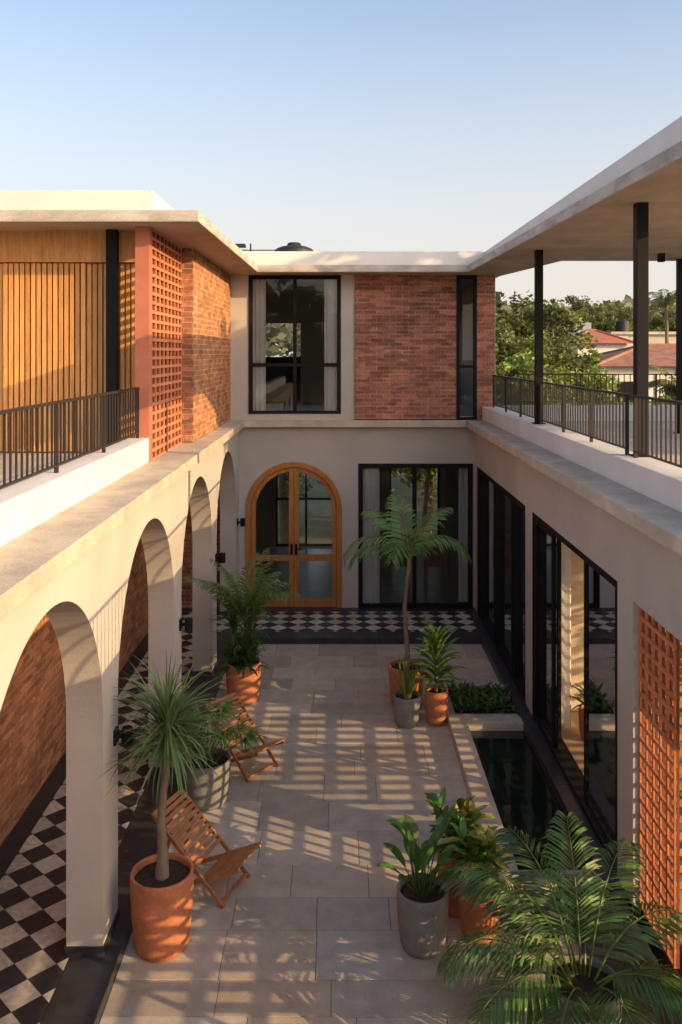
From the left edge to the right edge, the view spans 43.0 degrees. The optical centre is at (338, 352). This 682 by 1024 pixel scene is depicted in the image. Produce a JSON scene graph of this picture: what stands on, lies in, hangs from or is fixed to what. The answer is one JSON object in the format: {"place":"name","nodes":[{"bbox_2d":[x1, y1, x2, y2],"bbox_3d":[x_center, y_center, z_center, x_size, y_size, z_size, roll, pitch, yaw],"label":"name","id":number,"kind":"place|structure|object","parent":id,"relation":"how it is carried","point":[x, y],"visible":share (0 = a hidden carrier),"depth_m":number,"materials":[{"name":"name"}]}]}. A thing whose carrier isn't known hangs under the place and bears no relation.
{"place":"outdoors","nodes":[
{"label":"outdoors","id":0,"kind":"place"},
{"bbox_2d":[0,536,147,846],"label":"arcade brick wall","id":1,"kind":"structure","parent":0,"point":[33,730],"depth_m":9.07,"materials":[{"name":"red brick"}]},
{"bbox_2d":[135,226,151,461],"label":"terracotta pillar","id":2,"kind":"structure","parent":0,"point":[143,308],"depth_m":9.57,"materials":[{"name":"orange paint"}]},
{"bbox_2d":[182,491,219,607],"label":"arcade end brick wall","id":3,"kind":"structure","parent":0,"point":[186,584],"depth_m":15.57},
{"bbox_2d":[9,468,436,833],"bbox_3d":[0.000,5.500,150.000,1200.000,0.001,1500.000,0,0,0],"label":"ground","id":4,"kind":"structure","parent":0,"point":[319,521],"depth_m":30.14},
{"bbox_2d":[278,472,313,543],"bbox_3d":[-1.500,3.047,25.220,3.639,4.935,4.272,0,0,-36],"label":"shrub","id":5,"kind":"object","parent":4,"relation":"on","point":[283,490],"visible":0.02,"depth_m":24.85,"materials":[{"name":"green plant"}]},
{"bbox_2d":[317,468,403,505],"bbox_3d":[0.608,3.270,24.053,3.884,4.486,3.308,0,0,-21],"label":"shrub","id":6,"kind":"object","parent":4,"relation":"on","point":[397,469],"depth_m":23.21,"materials":[{"name":"green plant"}]},
{"bbox_2d":[391,468,436,532],"bbox_3d":[2.387,3.047,24.812,3.639,4.935,4.272,0,0,-5],"label":"shrub","id":7,"kind":"object","parent":4,"relation":"on","point":[425,477],"visible":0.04,"depth_m":24.82,"materials":[{"name":"green plant"}]},
{"bbox_2d":[266,294,673,356],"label":"distant tree line","id":8,"kind":"object","parent":4,"relation":"on","point":[280,335],"visible":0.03,"depth_m":115.08,"materials":[{"name":"green plant"}]},
{"bbox_2d":[438,678,517,723],"bbox_3d":[1.873,4.991,11.537,0.987,1.019,1.125,0,0,0],"label":"planting bed","id":9,"kind":"object","parent":4,"relation":"on","point":[473,699],"visible":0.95,"depth_m":11.43,"materials":[{"name":"green plant"}]},
{"bbox_2d":[495,323,555,402],"bbox_3d":[5.479,2.156,33.222,5.066,6.709,5.018,0,0,-21],"label":"broadleaf tree","id":10,"kind":"object","parent":4,"relation":"on","point":[504,349],"visible":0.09,"depth_m":32.02,"materials":[{"name":"green plant"}]},
{"bbox_2d":[448,716,603,896],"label":"reflecting pool","id":11,"kind":"structure","parent":4,"relation":"on","point":[505,778],"depth_m":9.35,"materials":[{"name":"stone"}]},
{"bbox_2d":[495,362,579,406],"bbox_3d":[6.085,2.880,28.051,4.888,5.262,4.274,0,0,27],"label":"broadleaf tree","id":12,"kind":"object","parent":4,"relation":"on","point":[504,367],"visible":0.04,"depth_m":27.87,"materials":[{"name":"green plant"}]},
{"bbox_2d":[503,312,577,375],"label":"broadleaf tree","id":13,"kind":"object","parent":4,"relation":"on","point":[553,341],"visible":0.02,"depth_m":46.66,"materials":[{"name":"green plant"}]},
{"bbox_2d":[495,289,598,394],"bbox_3d":[7.147,1.422,35.823,6.119,8.182,6.179,0,0,-27],"label":"broadleaf tree","id":14,"kind":"object","parent":4,"relation":"on","point":[523,326],"visible":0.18,"depth_m":35.17,"materials":[{"name":"green plant"}]},
{"bbox_2d":[525,392,589,404],"bbox_3d":[6.264,3.270,23.311,3.884,4.486,3.308,0,0,35],"label":"shrub","id":15,"kind":"object","parent":4,"relation":"on","point":[549,400],"visible":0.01,"depth_m":23.83,"materials":[{"name":"green plant"}]},
{"bbox_2d":[495,334,620,404],"bbox_3d":[7.699,2.418,30.937,5.029,6.190,5.750,0,0,0],"label":"broadleaf tree","id":16,"kind":"object","parent":4,"relation":"on","point":[557,361],"visible":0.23,"depth_m":30.30,"materials":[{"name":"green plant"}]},
{"bbox_2d":[546,295,621,340],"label":"broadleaf tree","id":17,"kind":"object","parent":4,"relation":"on","point":[572,300],"visible":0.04,"depth_m":81.86,"materials":[{"name":"green plant"}]},
{"bbox_2d":[556,300,632,346],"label":"broadleaf tree","id":18,"kind":"object","parent":4,"relation":"on","point":[596,318],"visible":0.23,"depth_m":69.22,"materials":[{"name":"green plant"}]},
{"bbox_2d":[579,388,654,404],"bbox_3d":[8.364,3.270,24.811,3.884,4.486,3.308,0,0,35],"label":"shrub","id":19,"kind":"object","parent":4,"relation":"on","point":[630,403],"visible":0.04,"depth_m":25.14,"materials":[{"name":"green plant"}]},
{"bbox_2d":[599,306,649,331],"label":"broadleaf tree","id":20,"kind":"object","parent":4,"relation":"on","point":[630,324],"visible":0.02,"depth_m":71.83,"materials":[{"name":"green plant"}]},
{"bbox_2d":[575,366,675,399],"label":"walls","id":21,"kind":"structure","parent":4,"relation":"on","point":[624,369],"depth_m":45.00,"materials":[{"name":"white paint"}]},
{"bbox_2d":[580,346,675,365],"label":"roof","id":22,"kind":"structure","parent":21,"relation":"on","point":[662,355],"depth_m":46.12,"materials":[{"name":"brown tile"}]},
{"bbox_2d":[583,343,675,363],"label":"ridge","id":23,"kind":"structure","parent":21,"relation":"on","point":[631,350],"depth_m":48.40,"materials":[{"name":"brown tile"}]},
{"bbox_2d":[616,382,675,400],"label":"windows","id":24,"kind":"structure","parent":21,"relation":"attached to","point":[627,387],"depth_m":44.95,"materials":[{"name":"black glass"}]},
{"bbox_2d":[613,334,675,346],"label":"walls","id":25,"kind":"structure","parent":4,"relation":"on","point":[656,338],"depth_m":66.00,"materials":[{"name":"white paint"}]},
{"bbox_2d":[607,332,675,333],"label":"roof","id":26,"kind":"structure","parent":25,"relation":"on","point":[632,332],"depth_m":65.70,"materials":[{"name":"concrete"}]},
{"bbox_2d":[632,307,675,331],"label":"broadleaf tree","id":27,"kind":"object","parent":4,"relation":"on","point":[657,321],"visible":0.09,"depth_m":86.51,"materials":[{"name":"green plant"}]},
{"bbox_2d":[649,394,673,404],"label":"shrub","id":28,"kind":"object","parent":4,"relation":"on","point":[663,396],"visible":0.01,"depth_m":26.51,"materials":[{"name":"green plant"}]},
{"bbox_2d":[649,289,675,342],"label":"coconut palm","id":29,"kind":"object","parent":4,"relation":"on","point":[669,300],"visible":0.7,"depth_m":60.82,"materials":[{"name":"green plant"}]},
{"bbox_2d":[650,317,675,331],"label":"broadleaf tree","id":30,"kind":"object","parent":4,"relation":"on","point":[672,326],"visible":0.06,"depth_m":74.24,"materials":[{"name":"green plant"}]},
{"bbox_2d":[660,392,675,404],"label":"shrub","id":31,"kind":"object","parent":4,"relation":"on","point":[674,398],"visible":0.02,"depth_m":31.04,"materials":[{"name":"green plant"}]},
{"bbox_3d":[-0.350,5.055,6.300,5.600,0.890,18.600,0,0,0],"label":"plinth base","id":32,"kind":"object","parent":4,"relation":"on","visible":0},
{"bbox_2d":[0,612,477,1023],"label":"checkered floor","id":33,"kind":"structure","parent":32,"relation":"on","point":[33,960],"depth_m":7.83,"materials":[{"name":"tile"}]},
{"bbox_2d":[0,608,681,1023],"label":"granite border","id":34,"kind":"object","parent":32,"relation":"on","point":[82,990],"visible":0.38,"depth_m":8.43,"materials":[{"name":"black stone"}]},
{"bbox_2d":[0,432,238,945],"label":"arcade wall","id":35,"kind":"structure","parent":34,"relation":"on","point":[79,602],"depth_m":6.76,"materials":[{"name":"beige paint"}]},
{"bbox_2d":[113,725,132,746],"bbox_3d":[-1.728,3.080,6.950,0.145,0.140,0.100,0,0,0],"label":"wall lamp","id":36,"kind":"object","parent":35,"relation":"attached to","point":[124,737],"visible":0.92,"depth_m":6.92,"materials":[{"name":"black metal"}]},
{"bbox_2d":[64,611,228,955],"bbox_3d":[-1.940,4.565,9.664,0.304,0.070,11.852,0,0,0],"label":"column skirting","id":37,"kind":"object","parent":35,"relation":"attached to","point":[84,950],"depth_m":6.61,"materials":[{"name":"black stone"}]},
{"bbox_2d":[179,617,192,631],"bbox_3d":[-1.728,3.080,9.800,0.145,0.140,0.100,0,0,0],"label":"wall lamp","id":38,"kind":"object","parent":35,"relation":"attached to","point":[188,624],"visible":1,"depth_m":9.76,"materials":[{"name":"black metal"}]},
{"bbox_2d":[215,552,225,562],"bbox_3d":[-1.728,3.000,12.650,0.145,0.140,0.100,0,0,0],"label":"wall lamp","id":39,"kind":"object","parent":35,"relation":"attached to","point":[222,557],"visible":0.99,"depth_m":12.61,"materials":[{"name":"black metal"}]},
{"bbox_2d":[237,518,244,526],"bbox_3d":[-1.728,3.000,15.300,0.145,0.140,0.100,0,0,0],"label":"wall lamp","id":40,"kind":"object","parent":35,"relation":"attached to","point":[242,522],"visible":1,"depth_m":15.26,"materials":[{"name":"black metal"}]},
{"bbox_2d":[0,420,681,619],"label":"stone ledge","id":41,"kind":"object","parent":35,"relation":"on","point":[34,559],"visible":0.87,"depth_m":7.09,"materials":[{"name":"beige stone"}]},
{"bbox_2d":[152,229,181,459],"bbox_3d":[-2.145,-0.095,10.659,0.090,2.606,1.854,0,0,0],"label":"terracotta screen","id":42,"kind":"object","parent":41,"relation":"on","point":[166,344],"visible":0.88,"depth_m":10.64,"materials":[{"name":"orange brick"}]},
{"bbox_2d":[193,248,230,442],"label":"brick wall","id":43,"kind":"structure","parent":41,"relation":"on","point":[211,346],"depth_m":13.15,"materials":[{"name":"brick"}]},
{"bbox_2d":[182,248,192,442],"bbox_3d":[-2.106,-0.095,11.594,0.308,2.610,0.012,0,0,0],"label":"brick return","id":44,"kind":"object","parent":43,"relation":"attached to","point":[187,345],"visible":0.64,"depth_m":11.59,"materials":[{"name":"orange brick"}]},
{"bbox_2d":[0,405,681,546],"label":"white curb","id":45,"kind":"structure","parent":41,"relation":"on","point":[30,503],"depth_m":7.65,"materials":[{"name":"paint"}]},
{"bbox_2d":[0,387,138,488],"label":"railing","id":46,"kind":"object","parent":45,"relation":"on","point":[104,443],"visible":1,"depth_m":6.97,"materials":[{"name":"metal"}]},
{"bbox_2d":[492,375,533,417],"bbox_3d":[2.740,0.679,13.600,0.040,0.581,3.430,0,0,0],"label":"railing","id":47,"kind":"object","parent":45,"relation":"on","point":[520,396],"visible":0.91,"depth_m":13.49,"materials":[{"name":"metal"}]},
{"bbox_2d":[532,250,545,423],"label":"steel column","id":48,"kind":"structure","parent":45,"relation":"on","point":[538,316],"depth_m":11.75,"materials":[{"name":"black metal"}]},
{"bbox_2d":[540,381,628,454],"bbox_3d":[2.740,0.679,9.960,0.040,0.581,3.510,0,0,0],"label":"railing","id":49,"kind":"object","parent":45,"relation":"on","point":[544,401],"visible":1,"depth_m":9.58,"materials":[{"name":"metal"}]},
{"bbox_2d":[504,374,675,404],"bbox_3d":[4.950,0.649,15.310,4.030,0.561,0.040,0,0,0],"label":"railing","id":50,"kind":"object","parent":45,"relation":"on","point":[654,384],"visible":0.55,"depth_m":15.30,"materials":[{"name":"metal"}]},
{"bbox_2d":[629,202,648,456],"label":"steel column","id":51,"kind":"structure","parent":45,"relation":"on","point":[640,298],"depth_m":8.04,"materials":[{"name":"black metal"}]},
{"bbox_2d":[633,395,681,467],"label":"railing","id":52,"kind":"object","parent":45,"relation":"on","point":[635,424],"visible":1,"depth_m":7.45,"materials":[{"name":"metal"}]},
{"bbox_2d":[249,275,616,871],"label":"window frames","id":53,"kind":"structure","parent":34,"relation":"on","point":[576,781],"depth_m":12.69,"materials":[{"name":"black metal"}]},
{"bbox_2d":[253,279,570,729],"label":"curtains","id":54,"kind":"object","parent":53,"relation":"attached to","point":[370,562],"visible":0.82,"depth_m":15.67,"materials":[{"name":"white fabric"}]},
{"bbox_2d":[485,478,614,844],"bbox_3d":[2.066,1.600,12.499,3.610,5.960,8.941,0,0,-28],"label":"window glass","id":55,"kind":"object","parent":53,"relation":"in","point":[601,693],"visible":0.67,"depth_m":8.72,"materials":[{"name":"glass"}]},
{"bbox_2d":[475,433,681,903],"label":"wall","id":56,"kind":"structure","parent":34,"relation":"on","point":[644,571],"depth_m":7.52,"materials":[{"name":"grey paint"}]},
{"bbox_2d":[639,607,679,968],"bbox_3d":[2.522,3.333,6.824,0.045,2.523,0.748,0,0,0],"label":"terracotta screen","id":57,"kind":"object","parent":56,"relation":"attached to","point":[669,866],"visible":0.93,"depth_m":6.74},
{"bbox_2d":[0,421,679,489],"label":"terrace floor","id":58,"kind":"structure","parent":0,"point":[630,449],"depth_m":10.95,"materials":[{"name":"stone"}]},
{"bbox_2d":[0,231,134,452],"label":"timber slat wall","id":59,"kind":"structure","parent":58,"relation":"on","point":[52,315],"depth_m":9.97,"materials":[{"name":"brown wood"}]},
{"bbox_2d":[106,229,118,446],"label":"steel column","id":60,"kind":"structure","parent":58,"relation":"on","point":[112,309],"depth_m":9.80,"materials":[{"name":"black metal"}]},
{"bbox_2d":[673,259,681,433],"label":"steel column","id":61,"kind":"structure","parent":58,"relation":"on","point":[678,329],"depth_m":12.85,"materials":[{"name":"black metal"}]},
{"bbox_2d":[99,644,581,1023],"bbox_3d":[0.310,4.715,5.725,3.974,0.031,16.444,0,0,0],"label":"courtyard paving","id":62,"kind":"structure","parent":0,"point":[266,977],"depth_m":7.83,"materials":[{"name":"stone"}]},
{"bbox_2d":[96,652,240,961],"bbox_3d":[-1.356,3.487,6.900,1.187,2.425,1.269,0,0,0],"label":"potted dracaena","id":63,"kind":"object","parent":62,"relation":"on","point":[161,888],"visible":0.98,"depth_m":6.76,"materials":[{"name":"plant"}]},
{"bbox_2d":[133,696,268,810],"bbox_3d":[-1.489,4.177,8.976,1.303,1.046,1.318,0,0,40],"label":"potted lady palm","id":64,"kind":"object","parent":62,"relation":"on","point":[206,799],"visible":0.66,"depth_m":8.86,"materials":[{"name":"plant"}]},
{"bbox_2d":[151,788,261,908],"bbox_3d":[-1.158,4.368,7.631,0.856,0.678,0.477,0,0,22],"label":"deck chair","id":65,"kind":"object","parent":62,"relation":"on","point":[229,862],"visible":0.88,"depth_m":7.61,"materials":[{"name":"brown wood"}]},
{"bbox_2d":[182,548,301,704],"bbox_3d":[-1.284,3.697,11.591,1.397,2.006,1.427,0,0,-31],"label":"potted cordyline","id":66,"kind":"object","parent":62,"relation":"on","point":[243,662],"visible":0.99,"depth_m":11.58,"materials":[{"name":"plant"}]},
{"bbox_2d":[204,692,285,782],"bbox_3d":[-1.063,4.368,9.820,0.856,0.678,0.477,0,0,40],"label":"deck chair","id":67,"kind":"object","parent":62,"relation":"on","point":[247,754],"visible":0.71,"depth_m":9.85,"materials":[{"name":"brown wood"}]},
{"bbox_2d":[383,650,421,728],"bbox_3d":[0.834,4.230,10.921,0.486,0.941,0.427,0,0,-40],"label":"potted snake plant","id":68,"kind":"object","parent":62,"relation":"on","point":[406,699],"visible":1,"depth_m":10.81,"materials":[{"name":"green plant"}]},
{"bbox_2d":[342,493,473,705],"bbox_3d":[0.922,3.329,11.563,1.762,2.741,1.349,0,0,-11],"label":"potted palm tree","id":69,"kind":"object","parent":62,"relation":"on","point":[397,546],"visible":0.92,"depth_m":11.53,"materials":[{"name":"green plant"}]},
{"bbox_2d":[377,811,462,958],"bbox_3d":[0.647,4.204,6.834,0.718,0.993,0.816,0,0,0],"label":"potted bird of paradise","id":70,"kind":"object","parent":62,"relation":"on","point":[422,905],"visible":0.99,"depth_m":6.76,"materials":[{"name":"plant"}]},
{"bbox_2d":[407,615,468,725],"bbox_3d":[1.236,4.047,10.999,0.809,1.306,0.864,0,0,0],"label":"potted corn plant","id":71,"kind":"object","parent":62,"relation":"on","point":[436,699],"visible":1,"depth_m":10.92,"materials":[{"name":"green plant"}]},
{"bbox_2d":[424,786,494,917],"bbox_3d":[1.022,4.201,7.280,0.626,0.997,0.553,0,0,0],"label":"potted croton","id":72,"kind":"object","parent":62,"relation":"on","point":[467,815],"visible":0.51,"depth_m":7.26,"materials":[{"name":"plant"}]},
{"bbox_2d":[436,817,518,944],"bbox_3d":[1.142,4.251,6.952,0.582,0.899,0.608,0,0,-33],"label":"potted croton","id":73,"kind":"object","parent":62,"relation":"on","point":[477,845],"visible":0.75,"depth_m":6.89,"materials":[{"name":"ceramic"}]},
{"bbox_2d":[434,810,681,1023],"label":"areca palm","id":74,"kind":"object","parent":62,"relation":"on","point":[582,989],"visible":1,"depth_m":6.07,"materials":[{"name":"plant"}]},
{"bbox_2d":[0,0,681,356],"label":"sky","id":75,"kind":"structure","parent":0,"point":[319,125],"materials":[{"name":"blue"}]},
{"bbox_2d":[256,546,467,607],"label":"interior floor","id":76,"kind":"structure","parent":0,"point":[315,579],"depth_m":17.64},
{"bbox_2d":[251,467,336,606],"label":"door leaves","id":77,"kind":"object","parent":76,"relation":"on","point":[293,559],"visible":0.91,"depth_m":15.61,"materials":[{"name":"brown wood"}]},
{"bbox_2d":[254,294,457,546],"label":"interior walls","id":78,"kind":"structure","parent":76,"relation":"on","point":[310,312],"depth_m":20.45,"materials":[{"name":"grey paint"}]},
{"bbox_2d":[266,357,439,545],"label":"window frames","id":79,"kind":"structure","parent":78,"relation":"attached to","point":[279,384],"depth_m":20.46,"materials":[{"name":"black metal"}]},
{"bbox_2d":[389,542,409,587],"bbox_3d":[1.200,4.156,17.100,0.400,0.900,0.400,0,0,0],"label":"dining chair","id":80,"kind":"object","parent":76,"relation":"on","point":[391,563],"visible":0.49,"depth_m":16.90,"materials":[{"name":"brown wood"}]},
{"bbox_2d":[381,535,451,580],"bbox_3d":[1.600,4.228,17.850,1.400,0.756,0.900,0,0,0],"label":"dining table","id":81,"kind":"object","parent":76,"relation":"on","point":[386,568],"visible":0.43,"depth_m":17.45,"materials":[{"name":"brown wood"}]},
{"bbox_2d":[424,542,445,587],"bbox_3d":[1.900,4.156,17.100,0.400,0.900,0.400,0,0,0],"label":"dining chair","id":82,"kind":"object","parent":76,"relation":"on","point":[438,559],"visible":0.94,"depth_m":16.90,"materials":[{"name":"brown wood"}]},
{"bbox_2d":[231,275,494,607],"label":"wall","id":83,"kind":"structure","parent":0,"point":[336,455],"depth_m":15.60,"materials":[{"name":"beige paint"}]},
{"bbox_2d":[246,462,341,607],"bbox_3d":[-0.809,3.284,15.640,1.736,2.628,0.159,0,0,0],"label":"arched double door","id":84,"kind":"structure","parent":83,"relation":"attached to","point":[271,470],"depth_m":15.57,"materials":[{"name":"brown wood"}]},
{"bbox_2d":[0,141,681,271],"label":"roof slab","id":85,"kind":"structure","parent":83,"relation":"on","point":[673,153],"depth_m":9.23,"materials":[{"name":"beige concrete"}]},
{"bbox_2d":[0,157,681,293],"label":"roof soffit","id":86,"kind":"structure","parent":85,"relation":"attached to","point":[601,230],"depth_m":10.42,"materials":[{"name":"beige paint"}]},
{"bbox_2d":[266,403,474,419],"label":"floor slab","id":87,"kind":"structure","parent":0,"point":[464,410],"depth_m":18.94,"materials":[{"name":"white paint"}]},
{"bbox_2d":[460,286,472,409],"bbox_3d":[2.815,-0.100,18.285,0.010,2.600,5.430,0,0,0],"label":"narrow window","id":88,"kind":"structure","parent":87,"relation":"on","point":[466,344],"depth_m":19.02,"materials":[{"name":"black glass"}]},
{"bbox_2d":[560,343,626,356],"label":"walls","id":89,"kind":"structure","parent":0,"point":[603,347],"depth_m":60.00,"materials":[{"name":"white paint"}]},
{"bbox_2d":[574,331,632,343],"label":"roof","id":90,"kind":"structure","parent":89,"relation":"on","point":[603,337],"depth_m":60.48,"materials":[{"name":"tile"}]},
{"bbox_2d":[572,329,632,343],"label":"ridge","id":91,"kind":"structure","parent":90,"relation":"on","point":[586,331],"depth_m":61.51,"materials":[{"name":"tile"}]},
{"bbox_2d":[568,323,627,338],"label":"roof room","id":92,"kind":"object","parent":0,"point":[587,326],"visible":0.18,"depth_m":63.00,"materials":[{"name":"white paint"}]},
{"bbox_2d":[561,711,681,997],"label":"interior floor","id":93,"kind":"structure","parent":0,"point":[572,741],"depth_m":9.72,"materials":[{"name":"brown wood"}]},
{"bbox_2d":[568,681,583,740],"bbox_3d":[2.991,4.248,10.300,0.564,0.715,0.572,0,0,0],"label":"potted house plant","id":94,"kind":"object","parent":93,"relation":"on","point":[581,715],"visible":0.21,"depth_m":10.28,"materials":[{"name":"green plant"}]},
{"bbox_2d":[571,550,681,710],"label":"partition","id":95,"kind":"object","parent":93,"relation":"on","point":[577,619],"depth_m":11.10,"materials":[{"name":"beige paint"}]},
{"bbox_2d":[665,641,681,888],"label":"louvre screen","id":96,"kind":"object","parent":93,"relation":"on","point":[680,768],"depth_m":7.35,"materials":[{"name":"wood"}]},
{"bbox_2d":[665,632,681,781],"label":"louvre screen","id":97,"kind":"object","parent":93,"relation":"on","point":[680,692],"depth_m":9.11,"materials":[{"name":"wood"}]},
{"bbox_2d":[616,319,628,331],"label":"roof tank","id":98,"kind":"object","parent":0,"point":[622,325],"visible":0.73,"depth_m":66.61,"materials":[{"name":"black plastic"}]},
{"bbox_2d":[649,365,675,398],"bbox_3d":[12.601,2.985,31.526,3.213,5.096,3.051,0,0,27],"label":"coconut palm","id":99,"kind":"object","parent":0,"point":[668,385],"visible":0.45,"depth_m":31.54,"materials":[{"name":"green plant"}]},
{"bbox_3d":[-5.150,-0.100,15.550,5.700,2.600,10.900,0,0,0],"label":"upper inner wall","id":100,"kind":"object","parent":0,"visible":0},
{"bbox_2d":[0,116,681,264],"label":"roof parapet","id":101,"kind":"structure","parent":100,"relation":"on","point":[666,137],"depth_m":10.40,"materials":[{"name":"white paint"}]},
{"bbox_2d":[236,243,278,250],"bbox_3d":[-1.800,-1.900,18.075,1.100,0.750,0.250,0,0,0],"label":"rooftop pipe frame","id":102,"kind":"object","parent":101,"relation":"on","point":[241,245],"visible":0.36,"depth_m":18.00,"materials":[{"name":"black metal"}]},
{"bbox_2d":[276,242,312,250],"bbox_3d":[-0.980,-1.970,19.000,0.900,0.890,0.900,0,0,0],"label":"water tank","id":103,"kind":"object","parent":101,"relation":"on","point":[293,246],"visible":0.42,"depth_m":18.67,"materials":[{"name":"black plastic"}]},
{"bbox_2d":[657,253,664,261],"bbox_3d":[4.550,-1.340,12.200,0.080,0.120,0.080,0,0,0],"label":"ceiling spotlight","id":104,"kind":"object","parent":101,"relation":"attached to","point":[660,257],"visible":1,"depth_m":12.16,"materials":[{"name":"black metal"}]}
]}

